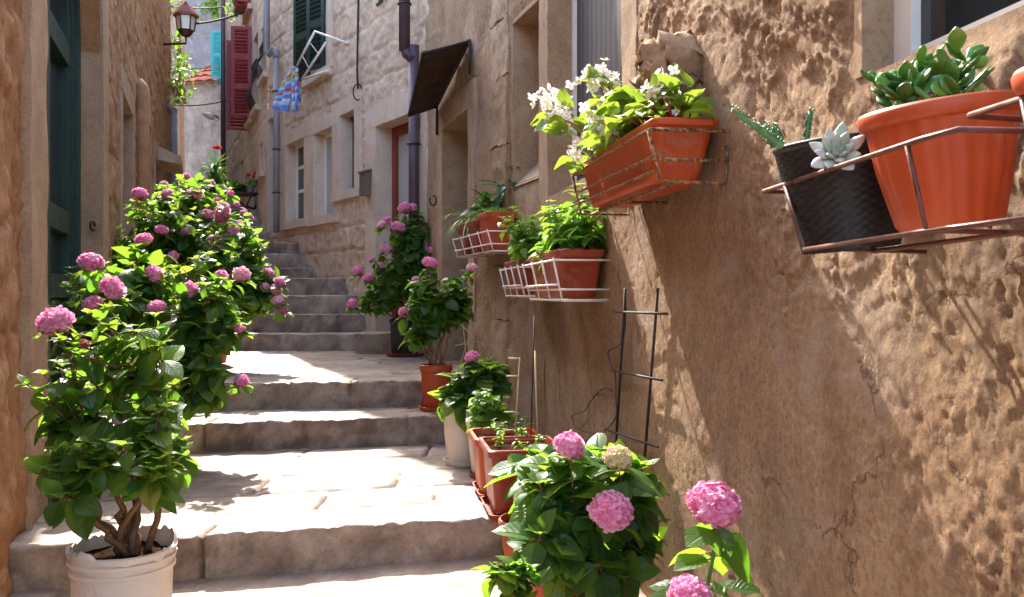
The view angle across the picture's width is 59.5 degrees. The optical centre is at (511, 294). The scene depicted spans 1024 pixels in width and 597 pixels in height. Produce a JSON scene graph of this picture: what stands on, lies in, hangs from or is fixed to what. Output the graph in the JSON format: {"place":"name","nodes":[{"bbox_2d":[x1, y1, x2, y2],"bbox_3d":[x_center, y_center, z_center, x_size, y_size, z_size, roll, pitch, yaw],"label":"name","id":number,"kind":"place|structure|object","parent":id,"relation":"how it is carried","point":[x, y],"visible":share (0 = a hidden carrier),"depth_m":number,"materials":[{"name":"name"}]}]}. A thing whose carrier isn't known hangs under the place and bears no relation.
{"place":"outdoors","nodes":[
{"label":"outdoors","id":0,"kind":"place"},
{"bbox_2d":[185,0,220,76],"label":"stone tower","id":1,"kind":"structure","parent":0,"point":[198,46],"depth_m":34.00,"materials":[{"name":"grey stone"}]},
{"bbox_2d":[9,557,646,596],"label":"paving","id":2,"kind":"structure","parent":0,"point":[457,578],"depth_m":3.41,"materials":[{"name":"stone"}]},
{"bbox_2d":[14,303,201,596],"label":"potted hydrangea","id":3,"kind":"object","parent":2,"relation":"on","point":[129,557],"visible":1,"depth_m":2.76,"materials":[{"name":"green plant"}]},
{"bbox_2d":[9,209,519,591],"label":"stone staircase","id":4,"kind":"structure","parent":2,"relation":"on","point":[324,448],"depth_m":4.76,"materials":[{"name":"stone"}]},
{"bbox_2d":[47,232,256,474],"bbox_3d":[-1.946,0.286,4.876,1.145,1.268,0.774,0,0,-27],"label":"potted hydrangea","id":5,"kind":"object","parent":4,"relation":"on","point":[204,335],"visible":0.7,"depth_m":4.86,"materials":[{"name":"green plant"}]},
{"bbox_2d":[111,172,293,362],"bbox_3d":[-2.434,-0.250,7.320,1.586,1.650,1.322,0,0,0],"label":"potted hydrangea","id":6,"kind":"object","parent":4,"relation":"on","point":[176,233],"visible":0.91,"depth_m":7.12,"materials":[{"name":"plant"}]},
{"bbox_2d":[224,180,258,217],"bbox_3d":[-4.227,-1.470,14.216,0.530,0.632,0.473,0,0,0],"label":"folding table","id":7,"kind":"object","parent":4,"relation":"on","point":[248,194],"visible":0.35,"depth_m":14.01,"materials":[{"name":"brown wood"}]},
{"bbox_2d":[227,180,247,195],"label":"leafy pot plant","id":8,"kind":"object","parent":7,"relation":"on","point":[239,187],"visible":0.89,"depth_m":14.14,"materials":[{"name":"green plant"}]},
{"bbox_2d":[244,172,256,191],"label":"potted geranium","id":9,"kind":"object","parent":7,"relation":"on","point":[249,187],"visible":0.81,"depth_m":14.17,"materials":[{"name":"green plant"}]},
{"bbox_2d":[263,0,429,351],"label":"stone house","id":10,"kind":"structure","parent":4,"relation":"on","point":[339,130],"depth_m":10.51,"materials":[{"name":"beige stone"}]},
{"bbox_2d":[296,143,303,219],"bbox_3d":[-2.765,-1.510,12.026,0.040,1.060,0.741,0,0,-32],"label":"window","id":11,"kind":"structure","parent":10,"relation":"in","point":[299,148],"depth_m":12.22,"materials":[{"name":"white paint"}]},
{"bbox_2d":[296,30,348,80],"bbox_3d":[-2.247,-2.901,10.784,0.255,0.530,1.132,0,0,-38],"label":"clothes rack","id":12,"kind":"object","parent":10,"relation":"attached to","point":[316,56],"visible":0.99,"depth_m":10.87,"materials":[{"name":"white metal"}]},
{"bbox_2d":[271,68,291,111],"bbox_3d":[-2.856,-2.532,11.108,0.247,0.539,0.132,0,0,0],"label":"beach towel","id":13,"kind":"object","parent":12,"relation":"hanging from","point":[282,99],"visible":1,"depth_m":11.10,"materials":[{"name":"fabric"}]},
{"bbox_2d":[292,65,300,112],"bbox_3d":[-2.648,-2.510,10.983,0.100,0.606,0.136,0,0,0],"label":"beach towel","id":14,"kind":"object","parent":12,"relation":"hanging from","point":[296,95],"visible":1,"depth_m":10.97,"materials":[{"name":"fabric"}]},
{"bbox_2d":[324,132,333,214],"bbox_3d":[-2.189,-1.490,11.096,0.040,1.060,0.718,0,0,-32],"label":"window","id":15,"kind":"structure","parent":10,"relation":"in","point":[328,206],"depth_m":11.30,"materials":[{"name":"white glass"}]},
{"bbox_2d":[351,116,353,187],"bbox_3d":[-1.792,-1.650,10.456,0.040,0.900,0.506,0,0,-32],"label":"window","id":16,"kind":"structure","parent":10,"relation":"in","point":[352,118],"depth_m":10.59,"materials":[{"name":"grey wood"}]},
{"bbox_2d":[358,168,371,196],"bbox_3d":[-1.595,-1.217,9.741,0.110,0.295,0.165,0,0,-32],"label":"mailbox","id":17,"kind":"object","parent":10,"relation":"attached to","point":[365,183],"visible":1,"depth_m":9.69,"materials":[{"name":"grey metal"}]},
{"bbox_2d":[392,118,420,318],"bbox_3d":[-0.989,-0.700,9.265,0.060,2.200,1.094,0,0,-32],"label":"door","id":18,"kind":"structure","parent":10,"relation":"in","point":[399,133],"depth_m":9.60,"materials":[{"name":"red wood"}]},
{"bbox_2d":[345,201,431,356],"bbox_3d":[-1.133,-0.148,8.443,0.906,1.469,0.498,0,0,-25],"label":"potted hydrangea","id":19,"kind":"object","parent":4,"relation":"on","point":[406,241],"visible":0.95,"depth_m":8.40,"materials":[{"name":"green plant"}]},
{"bbox_2d":[393,256,482,411],"bbox_3d":[-0.481,0.258,5.846,0.588,1.011,0.395,0,0,0],"label":"potted hydrangea","id":20,"kind":"object","parent":4,"relation":"on","point":[429,313],"visible":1,"depth_m":5.79,"materials":[{"name":"plant"}]},
{"bbox_2d":[427,350,512,466],"bbox_3d":[-0.226,0.622,4.902,0.468,0.628,0.392,0,0,0],"label":"potted hydrangea","id":21,"kind":"object","parent":4,"relation":"on","point":[456,394],"visible":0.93,"depth_m":4.86,"materials":[{"name":"green plant"}]},
{"bbox_2d":[466,388,519,479],"bbox_3d":[-0.113,0.706,4.543,0.282,0.460,0.293,0,0,28],"label":"potted basil","id":22,"kind":"object","parent":4,"relation":"on","point":[485,409],"visible":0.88,"depth_m":4.47,"materials":[{"name":"green plant"}]},
{"bbox_2d":[468,416,538,498],"bbox_3d":[-0.035,0.756,4.200,0.314,0.354,0.364,0,0,-9],"label":"flower trough","id":23,"kind":"object","parent":4,"relation":"on","point":[475,435],"visible":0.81,"depth_m":4.15,"materials":[{"name":"ceramic"}]},
{"bbox_2d":[504,357,519,435],"bbox_3d":[-0.004,0.504,4.220,0.088,0.414,0.008,0,0,0],"label":"plant trellis","id":24,"kind":"object","parent":23,"relation":"in","point":[518,375],"visible":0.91,"depth_m":4.22,"materials":[{"name":"wood"}]},
{"bbox_2d":[530,316,534,435],"bbox_3d":[0.095,0.397,4.160,0.007,0.595,0.089,0,0,12],"label":"plant stake","id":25,"kind":"object","parent":23,"relation":"in","point":[532,374],"visible":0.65,"depth_m":4.16,"materials":[{"name":"wood"}]},
{"bbox_2d":[478,433,553,521],"bbox_3d":[0.035,0.759,3.860,0.324,0.347,0.384,0,0,-9],"label":"flower trough","id":26,"kind":"object","parent":4,"relation":"on","point":[494,455],"visible":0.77,"depth_m":3.75,"materials":[{"name":"orange ceramic"}]},
{"bbox_2d":[534,351,537,443],"bbox_3d":[0.109,0.476,4.025,0.008,0.444,0.060,0,0,-11],"label":"plant stake","id":27,"kind":"object","parent":26,"relation":"in","point":[536,395],"visible":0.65,"depth_m":4.03,"materials":[{"name":"wood"}]},
{"bbox_2d":[470,552,549,596],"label":"potted plant","id":28,"kind":"object","parent":2,"relation":"on","point":[509,579],"visible":1,"depth_m":2.51,"materials":[{"name":"plant"}]},
{"bbox_2d":[484,443,552,579],"bbox_3d":[0.120,0.816,3.344,0.345,0.561,0.375,0,0,-28],"label":"potted hydrangea","id":29,"kind":"object","parent":2,"relation":"on","point":[501,470],"visible":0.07,"depth_m":3.35,"materials":[{"name":"plant"}]},
{"bbox_2d":[491,430,670,596],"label":"potted hydrangea","id":30,"kind":"object","parent":2,"relation":"on","point":[584,521],"visible":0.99,"depth_m":2.71,"materials":[{"name":"plant"}]},
{"bbox_2d":[648,480,761,596],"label":"potted hydrangea","id":31,"kind":"object","parent":2,"relation":"on","point":[713,506],"visible":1,"depth_m":2.16,"materials":[{"name":"plant"}]},
{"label":"lane","id":32,"kind":"structure","parent":0,"visible":0},
{"bbox_2d":[170,0,186,185],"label":"stone house","id":33,"kind":"structure","parent":32,"relation":"on","point":[181,132],"depth_m":20.73,"materials":[{"name":"stone"}]},
{"bbox_2d":[184,64,220,193],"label":"building","id":34,"kind":"structure","parent":32,"relation":"on","point":[202,134],"depth_m":26.90,"materials":[{"name":"paint"}]},
{"bbox_2d":[194,145,236,209],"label":"potted yucca","id":35,"kind":"object","parent":32,"relation":"on","point":[215,176],"visible":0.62,"depth_m":14.93,"materials":[{"name":"plant"}]},
{"bbox_2d":[211,31,220,85],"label":"turquoise shutter house","id":36,"kind":"structure","parent":32,"relation":"on","point":[215,43],"depth_m":21.51,"materials":[{"name":"wood"}]},
{"bbox_2d":[198,0,220,23],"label":"balcony greenery","id":37,"kind":"object","parent":36,"relation":"hanging from","point":[214,12],"visible":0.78,"depth_m":21.40,"materials":[{"name":"green plant"}]},
{"bbox_2d":[221,0,268,238],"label":"shuttered house","id":38,"kind":"structure","parent":32,"relation":"on","point":[244,79],"depth_m":14.72,"materials":[{"name":"stone"}]},
{"bbox_2d":[171,6,226,8],"bbox_3d":[-6.322,-5.825,18.150,0.022,0.439,1.476,0,0,28],"label":"overhead cable","id":39,"kind":"object","parent":38,"relation":"attached to","point":[204,7],"visible":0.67,"depth_m":18.28,"materials":[{"name":"black plastic"}]},
{"bbox_2d":[174,100,225,105],"bbox_3d":[-6.323,-3.901,18.201,0.022,0.383,1.426,0,0,32],"label":"overhead cable","id":40,"kind":"object","parent":38,"relation":"attached to","point":[201,104],"visible":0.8,"depth_m":18.21,"materials":[{"name":"black plastic"}]},
{"bbox_2d":[202,112,218,119],"bbox_3d":[-6.276,-3.720,18.748,0.370,0.175,0.206,0,0,-41],"label":"spot lamp","id":41,"kind":"object","parent":38,"relation":"attached to","point":[208,115],"visible":1,"depth_m":18.66,"materials":[{"name":"white metal"}]},
{"bbox_2d":[195,10,244,24],"bbox_3d":[-4.818,-4.703,15.099,0.989,0.382,0.033,0,0,-12],"label":"overhead cable","id":42,"kind":"object","parent":38,"relation":"attached to","point":[227,17],"visible":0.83,"depth_m":15.07,"materials":[{"name":"black plastic"}]},
{"bbox_2d":[222,0,247,21],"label":"window box","id":43,"kind":"object","parent":38,"relation":"attached to","point":[237,9],"visible":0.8,"depth_m":15.25,"materials":[{"name":"red plastic"}]},
{"label":"ground","id":44,"kind":"structure","parent":0,"visible":0},
{"bbox_2d":[0,0,182,596],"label":"ochre house","id":45,"kind":"structure","parent":44,"relation":"on","point":[88,127],"depth_m":5.49,"materials":[{"name":"paint"}]},
{"bbox_2d":[46,0,80,438],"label":"door","id":46,"kind":"structure","parent":45,"relation":"in","point":[63,83],"depth_m":5.66,"materials":[{"name":"green paint"}]},
{"bbox_2d":[163,1,198,45],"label":"street lantern","id":47,"kind":"object","parent":45,"relation":"attached to","point":[185,15],"visible":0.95,"depth_m":14.91,"materials":[{"name":"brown glass"}]},
{"bbox_2d":[166,0,198,105],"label":"climbing vine","id":48,"kind":"object","parent":45,"relation":"attached to","point":[183,70],"visible":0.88,"depth_m":16.73,"materials":[{"name":"green plant"}]},
{"bbox_2d":[425,0,1023,596],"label":"plaster house","id":49,"kind":"structure","parent":44,"relation":"on","point":[845,424],"depth_m":2.30,"materials":[{"name":"paint"}]},
{"bbox_2d":[408,39,470,134],"bbox_3d":[-0.651,-1.698,7.427,0.384,0.536,1.226,0,0,-15],"label":"awning","id":50,"kind":"object","parent":49,"relation":"attached to","point":[437,68],"visible":1,"depth_m":7.29,"materials":[{"name":"wood"}]},
{"bbox_2d":[452,229,514,257],"bbox_3d":[-0.187,-0.340,6.158,0.240,0.147,0.990,0,0,-17],"label":"wire rack","id":51,"kind":"object","parent":49,"relation":"attached to","point":[479,253],"visible":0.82,"depth_m":6.04,"materials":[{"name":"white metal"}]},
{"bbox_2d":[433,206,482,254],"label":"potted spider plant","id":52,"kind":"object","parent":51,"relation":"on","point":[461,229],"visible":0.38,"depth_m":6.37,"materials":[{"name":"green plant"}]},
{"bbox_2d":[460,163,516,252],"bbox_3d":[-0.107,-0.578,6.077,0.495,0.585,0.514,0,0,0],"label":"potted shrub","id":53,"kind":"object","parent":51,"relation":"on","point":[486,202],"visible":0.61,"depth_m":6.06,"materials":[{"name":"green plant"}]},
{"bbox_2d":[477,207,516,250],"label":"potted succulent","id":54,"kind":"object","parent":51,"relation":"in","point":[488,219],"visible":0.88,"depth_m":5.76,"materials":[{"name":"orange ceramic"}]},
{"bbox_2d":[499,265,548,297],"bbox_3d":[0.101,-0.070,5.117,0.260,0.176,0.706,0,0,-9],"label":"wire rack","id":55,"kind":"object","parent":49,"relation":"attached to","point":[505,269],"visible":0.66,"depth_m":4.98,"materials":[{"name":"white metal"}]},
{"bbox_2d":[497,206,543,293],"bbox_3d":[0.091,-0.241,5.089,0.346,0.481,0.733,0,0,0],"label":"basil trough","id":56,"kind":"object","parent":55,"relation":"on","point":[524,242],"visible":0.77,"depth_m":4.86,"materials":[{"name":"green plant"}]},
{"bbox_2d":[522,257,609,301],"bbox_3d":[0.238,-0.062,4.212,0.260,0.191,0.817,0,0,-9],"label":"wire rack","id":57,"kind":"object","parent":49,"relation":"attached to","point":[562,299],"visible":0.95,"depth_m":3.83,"materials":[{"name":"white metal"}]},
{"bbox_2d":[527,183,607,297],"bbox_3d":[0.261,-0.241,4.198,0.358,0.513,0.810,0,0,-5],"label":"basil trough","id":58,"kind":"object","parent":57,"relation":"on","point":[576,235],"visible":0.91,"depth_m":3.90,"materials":[{"name":"orange ceramic"}]},
{"bbox_2d":[572,0,621,183],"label":"window","id":59,"kind":"structure","parent":49,"relation":"in","point":[596,24],"depth_m":4.75,"materials":[{"name":"white paint"}]},
{"bbox_2d":[572,271,625,433],"bbox_3d":[0.373,0.282,3.990,0.004,0.752,0.976,0,0,-9],"label":"loose wire","id":60,"kind":"object","parent":49,"relation":"attached to","point":[615,378],"visible":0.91,"depth_m":3.71,"materials":[{"name":"metal"}]},
{"bbox_2d":[604,288,667,457],"bbox_3d":[0.456,0.297,3.365,0.016,0.642,0.814,0,0,-9],"label":"iron trellis","id":61,"kind":"object","parent":49,"relation":"attached to","point":[650,378],"visible":0.86,"depth_m":3.22,"materials":[{"name":"black metal"}]},
{"bbox_2d":[571,127,729,215],"bbox_3d":[0.426,-0.388,3.008,0.251,0.165,1.011,0,0,-9],"label":"wire rack","id":62,"kind":"object","parent":49,"relation":"attached to","point":[654,156],"visible":0.88,"depth_m":2.63,"materials":[{"name":"metal"}]},
{"bbox_2d":[528,58,719,207],"bbox_3d":[0.324,-0.582,3.002,0.464,0.515,1.081,0,0,-6],"label":"begonia trough","id":63,"kind":"object","parent":62,"relation":"on","point":[623,111],"visible":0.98,"depth_m":2.86,"materials":[{"name":"ceramic"}]},
{"bbox_2d":[762,126,1023,253],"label":"wire rack","id":64,"kind":"object","parent":49,"relation":"attached to","point":[965,228],"visible":0.88,"depth_m":1.26,"materials":[{"name":"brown metal"}]},
{"bbox_2d":[727,104,901,254],"bbox_3d":[0.556,-0.209,1.562,0.234,0.278,0.315,0,0,41],"label":"wicker pot","id":65,"kind":"object","parent":64,"relation":"on","point":[847,203],"visible":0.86,"depth_m":1.52,"materials":[{"name":"wicker"}]},
{"bbox_2d":[856,27,1020,231],"bbox_3d":[0.652,-0.250,1.369,0.235,0.310,0.237,0,0,0],"label":"jade plant","id":66,"kind":"object","parent":64,"relation":"on","point":[965,178],"visible":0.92,"depth_m":1.31,"materials":[{"name":"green plant"}]},
{"bbox_2d":[894,0,1023,62],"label":"window","id":67,"kind":"structure","parent":49,"relation":"in","point":[917,23],"depth_m":1.76,"materials":[{"name":"white paint"}]},
{"bbox_2d":[966,95,1023,122],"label":"wire rack","id":68,"kind":"object","parent":49,"relation":"attached to","point":[980,114],"visible":1,"depth_m":1.07,"materials":[{"name":"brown metal"}]},
{"bbox_2d":[1010,67,1023,95],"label":"flower pot","id":69,"kind":"object","parent":68,"relation":"on","point":[1017,80],"visible":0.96,"depth_m":0.97,"materials":[{"name":"ceramic"}]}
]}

